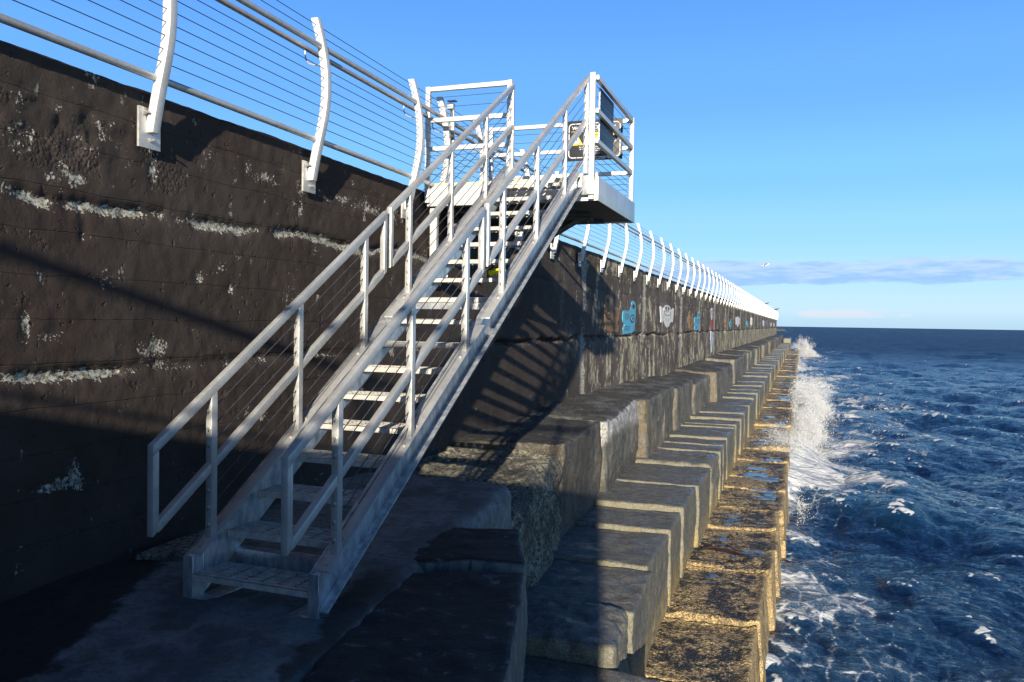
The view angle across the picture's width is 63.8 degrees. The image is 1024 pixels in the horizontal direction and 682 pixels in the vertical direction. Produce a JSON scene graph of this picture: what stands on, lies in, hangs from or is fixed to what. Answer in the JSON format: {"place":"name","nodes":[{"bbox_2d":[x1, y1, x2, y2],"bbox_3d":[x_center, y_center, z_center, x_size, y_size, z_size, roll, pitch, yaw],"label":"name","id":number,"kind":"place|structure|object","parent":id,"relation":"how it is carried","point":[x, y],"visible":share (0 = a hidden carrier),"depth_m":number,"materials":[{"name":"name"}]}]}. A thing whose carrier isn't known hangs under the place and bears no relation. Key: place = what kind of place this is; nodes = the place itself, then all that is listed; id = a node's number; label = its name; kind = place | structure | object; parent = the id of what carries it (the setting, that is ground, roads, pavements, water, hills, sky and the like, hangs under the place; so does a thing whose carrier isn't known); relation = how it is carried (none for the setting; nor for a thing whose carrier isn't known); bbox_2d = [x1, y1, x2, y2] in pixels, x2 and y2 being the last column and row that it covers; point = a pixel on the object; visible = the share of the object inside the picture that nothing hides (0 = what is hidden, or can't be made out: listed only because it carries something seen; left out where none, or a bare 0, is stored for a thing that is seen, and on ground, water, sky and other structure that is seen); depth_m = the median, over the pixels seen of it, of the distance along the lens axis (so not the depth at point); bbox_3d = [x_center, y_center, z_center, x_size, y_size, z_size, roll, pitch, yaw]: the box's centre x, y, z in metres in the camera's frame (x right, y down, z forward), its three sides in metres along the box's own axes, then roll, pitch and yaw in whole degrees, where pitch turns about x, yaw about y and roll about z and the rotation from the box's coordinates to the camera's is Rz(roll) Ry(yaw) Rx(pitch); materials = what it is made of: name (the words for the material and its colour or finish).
{"place":"outdoors","nodes":[
{"label":"outdoors","id":0,"kind":"place"},
{"bbox_2d":[0,0,1023,329],"label":"sky","id":1,"kind":"structure","parent":0,"point":[868,153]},
{"bbox_2d":[765,326,1023,681],"bbox_3d":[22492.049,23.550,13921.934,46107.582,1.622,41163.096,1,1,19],"label":"sea","id":2,"kind":"structure","parent":0,"point":[902,560],"depth_m":18.94,"materials":[{"name":"liquid"}]},
{"bbox_2d":[0,40,776,601],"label":"breakwater wall","id":3,"kind":"structure","parent":2,"relation":"in","point":[146,296],"depth_m":5.77,"materials":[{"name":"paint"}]},
{"bbox_2d":[0,0,777,319],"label":"cable fence","id":4,"kind":"object","parent":3,"relation":"on","point":[149,120],"visible":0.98,"depth_m":7.05,"materials":[{"name":"white metal"}]},
{"bbox_2d":[447,100,457,142],"bbox_3d":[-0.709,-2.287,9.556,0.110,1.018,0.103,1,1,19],"label":"gate latch","id":5,"kind":"object","parent":4,"relation":"attached to","point":[452,114],"visible":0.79,"depth_m":9.54,"materials":[{"name":"metal"}]},
{"bbox_2d":[424,72,634,283],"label":"landing platform","id":6,"kind":"structure","parent":3,"relation":"attached to","point":[599,200],"depth_m":9.30,"materials":[{"name":"white metal"}]},
{"bbox_2d":[488,265,505,275],"bbox_3d":[-0.174,-0.822,9.587,0.214,0.128,0.070,1,1,19],"label":"yellow float","id":7,"kind":"object","parent":6,"relation":"attached to","point":[492,271],"visible":0.62,"depth_m":9.58,"materials":[{"name":"plastic"}]},
{"bbox_2d":[567,118,622,161],"bbox_3d":[1.070,-2.612,10.679,0.744,0.524,0.015,1,1,19],"label":"warning sign","id":8,"kind":"object","parent":6,"relation":"attached to","point":[617,143],"visible":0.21,"depth_m":10.70,"materials":[{"name":"metal"}]},
{"bbox_2d":[598,87,613,151],"bbox_3d":[1.071,-2.489,9.330,0.015,0.585,0.694,1,1,19],"label":"rail panel sign","id":9,"kind":"object","parent":6,"relation":"hanging from","point":[603,132],"visible":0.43,"depth_m":9.28,"materials":[{"name":"grey metal"}]},
{"bbox_2d":[604,294,619,331],"bbox_3d":[2.289,-0.624,18.848,0.051,0.860,1.600,1,1,19],"label":"wall mural","id":10,"kind":"object","parent":3,"relation":"attached to","point":[611,316],"depth_m":18.65,"materials":[{"name":"brown paint"}]},
{"bbox_2d":[622,301,635,333],"bbox_3d":[2.954,-0.602,20.745,0.051,0.850,1.680,1,1,19],"label":"wall mural","id":11,"kind":"object","parent":3,"relation":"attached to","point":[628,319],"depth_m":20.78,"materials":[{"name":"blue paint"}]},
{"bbox_2d":[660,305,673,327],"bbox_3d":[5.018,-0.797,26.632,0.041,0.734,3.000,1,1,19],"label":"wall mural","id":12,"kind":"object","parent":3,"relation":"attached to","point":[666,315],"depth_m":26.50,"materials":[{"name":"white paint"}]},
{"bbox_2d":[689,311,693,329],"bbox_3d":[7.091,-0.808,32.529,0.051,0.770,1.500,1,1,19],"label":"wall mural","id":13,"kind":"object","parent":3,"relation":"attached to","point":[691,320],"depth_m":32.30,"materials":[{"name":"brown paint"}]},
{"bbox_2d":[694,311,699,329],"bbox_3d":[7.729,-0.845,34.345,0.051,0.800,1.850,1,1,19],"label":"wall mural","id":14,"kind":"object","parent":3,"relation":"attached to","point":[696,321],"depth_m":34.44,"materials":[{"name":"blue paint"}]},
{"bbox_2d":[710,309,713,351],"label":"wall mural","id":15,"kind":"object","parent":3,"relation":"attached to","point":[711,337],"depth_m":40.07,"materials":[{"name":"white paint"}]},
{"bbox_2d":[717,350,746,372],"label":"stone block","id":16,"kind":"structure","parent":3,"relation":"on","point":[734,353],"depth_m":45.51,"materials":[{"name":"stone"}]},
{"bbox_2d":[736,317,739,326],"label":"wall mural","id":17,"kind":"object","parent":3,"relation":"attached to","point":[737,320],"depth_m":56.38,"materials":[{"name":"white paint"}]},
{"bbox_2d":[735,350,750,370],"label":"stone block","id":18,"kind":"structure","parent":3,"relation":"on","point":[748,361],"depth_m":48.61,"materials":[{"name":"stone"}]},
{"bbox_2d":[750,342,765,357],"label":"stone block","id":19,"kind":"structure","parent":3,"relation":"on","point":[763,355],"depth_m":67.11,"materials":[{"name":"stone"}]},
{"bbox_2d":[753,341,768,354],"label":"stone block","id":20,"kind":"structure","parent":3,"relation":"on","point":[766,343],"depth_m":75.67,"materials":[{"name":"stone"}]},
{"bbox_2d":[757,340,771,352],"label":"stone block","id":21,"kind":"structure","parent":3,"relation":"on","point":[769,346],"depth_m":80.52,"materials":[{"name":"stone"}]},
{"bbox_2d":[760,338,774,349],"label":"stone block","id":22,"kind":"structure","parent":3,"relation":"on","point":[773,344],"depth_m":92.80,"materials":[{"name":"stone"}]},
{"bbox_2d":[768,336,779,346],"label":"stone block","id":23,"kind":"structure","parent":3,"relation":"on","point":[778,340],"depth_m":110.27,"materials":[{"name":"stone"}]},
{"bbox_2d":[644,617,759,681],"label":"barnacled block","id":24,"kind":"structure","parent":2,"relation":"in","point":[680,650],"depth_m":9.19,"materials":[{"name":"stone"}]},
{"bbox_2d":[553,526,668,649],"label":"stone block","id":25,"kind":"structure","parent":24,"relation":"on","point":[644,551],"depth_m":9.77,"materials":[{"name":"stone"}]},
{"bbox_2d":[412,446,562,591],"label":"stone block","id":26,"kind":"structure","parent":25,"relation":"on","point":[530,480],"depth_m":9.10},
{"bbox_2d":[665,564,769,681],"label":"barnacled block","id":27,"kind":"structure","parent":2,"relation":"in","point":[710,595],"depth_m":10.83,"materials":[{"name":"stone"}]},
{"bbox_2d":[576,505,680,605],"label":"stone block","id":28,"kind":"structure","parent":27,"relation":"on","point":[628,520],"depth_m":11.08,"materials":[{"name":"stone"}]},
{"bbox_2d":[454,415,602,536],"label":"stone block","id":29,"kind":"structure","parent":28,"relation":"on","point":[574,447],"depth_m":11.01,"materials":[{"name":"stone"}]},
{"bbox_2d":[687,544,775,630],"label":"barnacled block","id":30,"kind":"structure","parent":2,"relation":"in","point":[753,561],"depth_m":12.48,"materials":[{"name":"stone"}]},
{"bbox_2d":[594,480,696,577],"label":"stone block","id":31,"kind":"structure","parent":30,"relation":"on","point":[651,496],"depth_m":12.44,"materials":[{"name":"stone"}]},
{"bbox_2d":[702,543,743,555],"bbox_3d":[3.371,3.292,13.042,0.683,0.139,0.289,2,2,39],"label":"kelp strand","id":32,"kind":"object","parent":30,"relation":"on","point":[718,549],"visible":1,"depth_m":12.98},
{"bbox_2d":[700,527,780,596],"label":"barnacled block","id":33,"kind":"structure","parent":2,"relation":"in","point":[753,540],"depth_m":13.97,"materials":[{"name":"stone"}]},
{"bbox_2d":[617,463,710,546],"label":"stone block","id":34,"kind":"structure","parent":33,"relation":"on","point":[698,478],"depth_m":14.25,"materials":[{"name":"stone"}]},
{"bbox_2d":[529,394,638,491],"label":"stone block","id":35,"kind":"structure","parent":34,"relation":"on","point":[617,417],"depth_m":14.09,"materials":[{"name":"stone"}]},
{"bbox_2d":[708,507,781,560],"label":"barnacled block","id":36,"kind":"structure","parent":2,"relation":"in","point":[732,518],"depth_m":15.40,"materials":[{"name":"stone"}]},
{"bbox_2d":[635,448,719,517],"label":"stone block","id":37,"kind":"structure","parent":36,"relation":"on","point":[686,458],"depth_m":16.13,"materials":[{"name":"stone"}]},
{"bbox_2d":[588,386,664,457],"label":"stone block","id":38,"kind":"structure","parent":37,"relation":"on","point":[650,408],"depth_m":16.70,"materials":[{"name":"stone"}]},
{"bbox_2d":[717,488,786,557],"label":"barnacled block","id":39,"kind":"structure","parent":2,"relation":"in","point":[763,501],"depth_m":16.93,"materials":[{"name":"stone"}]},
{"bbox_2d":[658,442,722,498],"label":"stone block","id":40,"kind":"structure","parent":39,"relation":"on","point":[718,450],"depth_m":17.52,"materials":[{"name":"stone"}]},
{"bbox_2d":[743,443,761,449],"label":"barnacled block","id":41,"kind":"structure","parent":2,"relation":"in","point":[752,446],"depth_m":24.51,"materials":[{"name":"stone"}]},
{"bbox_2d":[724,476,788,522],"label":"barnacled block","id":42,"kind":"structure","parent":2,"relation":"in","point":[763,484],"depth_m":18.72,"materials":[{"name":"stone"}]},
{"bbox_2d":[664,437,726,490],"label":"stone block","id":43,"kind":"structure","parent":42,"relation":"on","point":[697,441],"depth_m":18.55,"materials":[{"name":"stone"}]},
{"bbox_2d":[611,381,673,441],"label":"stone block","id":44,"kind":"structure","parent":43,"relation":"on","point":[667,426],"depth_m":19.36,"materials":[{"name":"stone"}]},
{"bbox_2d":[729,460,788,508],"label":"barnacled block","id":45,"kind":"structure","parent":2,"relation":"in","point":[753,469],"depth_m":20.70,"materials":[{"name":"stone"}]},
{"bbox_2d":[670,426,733,479],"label":"stone block","id":46,"kind":"structure","parent":45,"relation":"on","point":[713,433],"depth_m":19.99,"materials":[{"name":"stone"}]},
{"bbox_2d":[681,423,734,459],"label":"stone block","id":47,"kind":"structure","parent":45,"relation":"on","point":[706,425],"depth_m":21.57,"materials":[{"name":"stone"}]},
{"bbox_2d":[636,376,692,429],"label":"stone block","id":48,"kind":"structure","parent":47,"relation":"on","point":[682,412],"depth_m":22.14,"materials":[{"name":"stone"}]},
{"bbox_2d":[737,449,789,472],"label":"barnacled block","id":49,"kind":"structure","parent":2,"relation":"in","point":[778,457],"depth_m":22.76,"materials":[{"name":"stone"}]},
{"bbox_2d":[685,419,739,462],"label":"stone block","id":50,"kind":"structure","parent":49,"relation":"on","point":[736,424],"depth_m":22.39,"materials":[{"name":"stone"}]},
{"bbox_2d":[690,412,743,453],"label":"stone block","id":51,"kind":"structure","parent":49,"relation":"on","point":[725,416],"depth_m":23.59,"materials":[{"name":"stone"}]},
{"bbox_2d":[746,436,789,451],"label":"barnacled block","id":52,"kind":"structure","parent":2,"relation":"in","point":[753,440],"depth_m":25.66,"materials":[{"name":"stone"}]},
{"bbox_2d":[700,404,747,443],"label":"stone block","id":53,"kind":"structure","parent":52,"relation":"on","point":[728,409],"depth_m":25.71,"materials":[{"name":"stone"}]},
{"bbox_2d":[664,371,709,413],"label":"stone block","id":54,"kind":"structure","parent":53,"relation":"on","point":[701,393],"depth_m":26.14,"materials":[{"name":"stone"}]},
{"bbox_2d":[750,426,790,438],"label":"barnacled block","id":55,"kind":"structure","parent":2,"relation":"in","point":[756,430],"depth_m":28.68,"materials":[{"name":"stone"}]},
{"bbox_2d":[708,398,753,437],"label":"stone block","id":56,"kind":"structure","parent":55,"relation":"on","point":[749,403],"depth_m":28.05,"materials":[{"name":"stone"}]},
{"bbox_2d":[675,360,732,401],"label":"stone block","id":57,"kind":"structure","parent":56,"relation":"on","point":[720,374],"depth_m":29.93,"materials":[{"name":"stone"}]},
{"bbox_2d":[754,415,793,435],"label":"barnacled block","id":58,"kind":"structure","parent":2,"relation":"in","point":[763,420],"depth_m":31.14,"materials":[{"name":"stone"}]},
{"bbox_2d":[723,393,755,420],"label":"stone block","id":59,"kind":"structure","parent":58,"relation":"on","point":[740,396],"depth_m":30.73,"materials":[{"name":"stone"}]},
{"bbox_2d":[727,390,759,418],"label":"stone block","id":60,"kind":"structure","parent":58,"relation":"on","point":[755,392],"depth_m":32.27,"materials":[{"name":"stone"}]},
{"bbox_2d":[760,408,793,426],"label":"barnacled block","id":61,"kind":"structure","parent":2,"relation":"in","point":[773,411],"depth_m":35.04,"materials":[{"name":"stone"}]},
{"bbox_2d":[731,386,761,414],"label":"stone block","id":62,"kind":"structure","parent":61,"relation":"on","point":[748,388],"depth_m":34.65,"materials":[{"name":"stone"}]},
{"bbox_2d":[762,401,792,408],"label":"barnacled block","id":63,"kind":"structure","parent":2,"relation":"in","point":[779,404],"depth_m":38.35,"materials":[{"name":"stone"}]},
{"bbox_2d":[732,382,763,409],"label":"stone block","id":64,"kind":"structure","parent":63,"relation":"on","point":[757,384],"depth_m":37.09,"materials":[{"name":"stone"}]},
{"bbox_2d":[766,394,794,407],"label":"barnacled block","id":65,"kind":"structure","parent":2,"relation":"in","point":[775,397],"depth_m":41.68,"materials":[{"name":"stone"}]},
{"bbox_2d":[738,377,766,402],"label":"stone block","id":66,"kind":"structure","parent":65,"relation":"on","point":[755,379],"depth_m":40.26,"materials":[{"name":"stone"}]},
{"bbox_2d":[705,354,743,383],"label":"stone block","id":67,"kind":"structure","parent":66,"relation":"on","point":[736,362],"depth_m":38.58,"materials":[{"name":"stone"}]},
{"bbox_2d":[768,389,794,394],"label":"barnacled block","id":68,"kind":"structure","parent":2,"relation":"in","point":[775,391],"depth_m":44.94,"materials":[{"name":"stone"}]},
{"bbox_2d":[743,373,769,395],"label":"stone block","id":69,"kind":"structure","parent":68,"relation":"on","point":[766,375],"depth_m":43.96,"materials":[{"name":"stone"}]},
{"bbox_2d":[745,370,771,390],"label":"stone block","id":70,"kind":"structure","parent":68,"relation":"on","point":[754,371],"depth_m":47.25,"materials":[{"name":"stone"}]},
{"bbox_2d":[771,385,794,389],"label":"barnacled block","id":71,"kind":"structure","parent":2,"relation":"in","point":[781,387],"depth_m":48.55,"materials":[{"name":"stone"}]},
{"bbox_2d":[750,368,772,386],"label":"stone block","id":72,"kind":"structure","parent":71,"relation":"on","point":[759,369],"depth_m":50.04,"materials":[{"name":"stone"}]},
{"bbox_2d":[773,383,795,386],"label":"barnacled block","id":73,"kind":"structure","parent":2,"relation":"in","point":[782,384],"depth_m":51.86,"materials":[{"name":"stone"}]},
{"bbox_2d":[774,380,795,382],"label":"barnacled block","id":74,"kind":"structure","parent":2,"relation":"in","point":[781,381],"depth_m":54.17,"materials":[{"name":"stone"}]},
{"bbox_2d":[751,365,774,382],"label":"stone block","id":75,"kind":"structure","parent":74,"relation":"on","point":[764,366],"depth_m":53.12,"materials":[{"name":"stone"}]},
{"bbox_2d":[731,346,754,368],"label":"stone block","id":76,"kind":"structure","parent":75,"relation":"on","point":[752,354],"depth_m":52.59,"materials":[{"name":"stone"}]},
{"bbox_2d":[775,377,796,382],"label":"barnacled block","id":77,"kind":"structure","parent":2,"relation":"in","point":[783,378],"depth_m":57.89,"materials":[{"name":"stone"}]},
{"bbox_2d":[755,363,776,379],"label":"stone block","id":78,"kind":"structure","parent":77,"relation":"on","point":[775,367],"depth_m":56.31,"materials":[{"name":"stone"}]},
{"bbox_2d":[739,345,758,363],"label":"stone block","id":79,"kind":"structure","parent":78,"relation":"on","point":[756,361],"depth_m":56.50,"materials":[{"name":"stone"}]},
{"bbox_2d":[777,373,796,381],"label":"barnacled block","id":80,"kind":"structure","parent":2,"relation":"in","point":[790,375],"depth_m":61.14,"materials":[{"name":"stone"}]},
{"bbox_2d":[758,360,777,377],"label":"stone block","id":81,"kind":"structure","parent":80,"relation":"on","point":[766,361],"depth_m":61.45,"materials":[{"name":"stone"}]},
{"bbox_2d":[743,343,761,361],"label":"stone block","id":82,"kind":"structure","parent":81,"relation":"on","point":[757,345],"depth_m":63.00,"materials":[{"name":"stone"}]},
{"bbox_2d":[779,371,796,374],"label":"barnacled block","id":83,"kind":"structure","parent":2,"relation":"in","point":[787,372],"depth_m":66.27,"materials":[{"name":"stone"}]},
{"bbox_2d":[761,358,778,372],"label":"stone block","id":84,"kind":"structure","parent":83,"relation":"on","point":[773,360],"depth_m":64.47,"materials":[{"name":"stone"}]},
{"bbox_2d":[765,357,780,371],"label":"stone block","id":85,"kind":"structure","parent":83,"relation":"on","point":[779,358],"depth_m":68.51,"materials":[{"name":"stone"}]},
{"bbox_2d":[780,368,796,373],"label":"barnacled block","id":86,"kind":"structure","parent":2,"relation":"in","point":[782,369],"depth_m":69.55,"materials":[{"name":"concrete"}]},
{"bbox_2d":[781,366,797,370],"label":"barnacled block","id":87,"kind":"structure","parent":2,"relation":"in","point":[785,367],"depth_m":73.66,"materials":[{"name":"concrete"}]},
{"bbox_2d":[765,355,781,357],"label":"stone block","id":88,"kind":"structure","parent":87,"relation":"on","point":[773,356],"depth_m":72.07,"materials":[{"name":"stone"}]},
{"bbox_2d":[782,364,796,366],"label":"barnacled block","id":89,"kind":"structure","parent":2,"relation":"in","point":[791,365],"depth_m":77.07,"materials":[{"name":"concrete"}]},
{"bbox_2d":[767,353,782,366],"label":"stone block","id":90,"kind":"structure","parent":89,"relation":"on","point":[777,354],"depth_m":75.88,"materials":[{"name":"stone"}]},
{"bbox_2d":[783,362,797,368],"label":"barnacled block","id":91,"kind":"structure","parent":2,"relation":"in","point":[790,363],"depth_m":82.08,"materials":[{"name":"concrete"}]},
{"bbox_2d":[772,351,784,362],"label":"stone block","id":92,"kind":"structure","parent":91,"relation":"on","point":[783,354],"depth_m":85.50,"materials":[{"name":"stone"}]},
{"bbox_2d":[756,408,839,526],"bbox_3d":[8.854,3.178,26.148,3.335,1.605,16.929,1,1,19],"label":"sea spray","id":93,"kind":"object","parent":2,"relation":"on","point":[798,440],"visible":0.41,"depth_m":26.02,"materials":[{"name":"white liquid"}]},
{"bbox_2d":[795,334,823,357],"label":"sea spray","id":94,"kind":"object","parent":2,"relation":"on","point":[805,350],"visible":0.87,"depth_m":123.18,"materials":[{"name":"white liquid"}]},
{"bbox_2d":[783,369,849,454],"bbox_3d":[13.845,2.728,38.532,4.097,2.559,32.517,1,1,19],"label":"sea spray","id":95,"kind":"object","parent":2,"relation":"on","point":[805,398],"visible":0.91,"depth_m":37.24,"materials":[{"name":"white liquid"}]},
{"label":"stone block","id":96,"kind":"object","parent":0,"visible":0},
{"bbox_2d":[783,338,791,344],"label":"stone block","id":97,"kind":"structure","parent":96,"relation":"on","point":[786,340],"depth_m":132.81,"materials":[{"name":"stone"}]},
{"bbox_3d":[-0.435,4.531,2.880,2.115,2.022,2.982,1,1,19],"label":"barnacled block","id":98,"kind":"object","parent":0,"visible":0},
{"bbox_3d":[-1.041,3.236,4.184,2.647,1.037,1.893,1,1,19],"label":"stone block","id":99,"kind":"object","parent":98,"relation":"on","visible":0},
{"bbox_2d":[302,570,526,681],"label":"stone block","id":100,"kind":"structure","parent":99,"relation":"on","point":[466,626],"depth_m":4.17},
{"bbox_3d":[0.429,4.485,5.336,2.098,2.030,2.183,1,1,19],"label":"barnacled block","id":101,"kind":"object","parent":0,"visible":0},
{"bbox_2d":[523,656,659,681],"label":"stone block","id":102,"kind":"structure","parent":101,"relation":"on","point":[539,670],"depth_m":6.70,"materials":[{"name":"stone"}]},
{"bbox_2d":[0,472,511,681],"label":"stone slab","id":103,"kind":"structure","parent":102,"relation":"on","point":[130,618],"depth_m":4.34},
{"bbox_2d":[135,531,202,560],"bbox_3d":[-2.170,1.407,5.485,0.357,0.145,0.572,1,1,25],"label":"concrete ledge","id":104,"kind":"object","parent":103,"relation":"on","point":[177,549],"visible":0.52,"depth_m":5.30,"materials":[{"name":"grey concrete"}]},
{"bbox_2d":[147,76,588,619],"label":"steel staircase","id":105,"kind":"structure","parent":103,"relation":"on","point":[233,524],"depth_m":5.29,"materials":[{"name":"metal"}]},
{"bbox_2d":[402,527,527,666],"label":"stone block","id":106,"kind":"structure","parent":102,"relation":"on","point":[454,549],"depth_m":5.48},
{"bbox_3d":[1.141,4.449,7.416,2.087,2.032,2.174,1,1,19],"label":"barnacled block","id":107,"kind":"object","parent":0,"visible":0},
{"bbox_2d":[525,596,628,673],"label":"stone block","id":108,"kind":"structure","parent":107,"relation":"on","point":[586,634],"depth_m":7.19,"materials":[{"name":"stone"}]},
{"bbox_2d":[526,559,651,676],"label":"stone block","id":109,"kind":"structure","parent":107,"relation":"on","point":[627,591],"depth_m":8.42,"materials":[{"name":"stone"}]}
]}

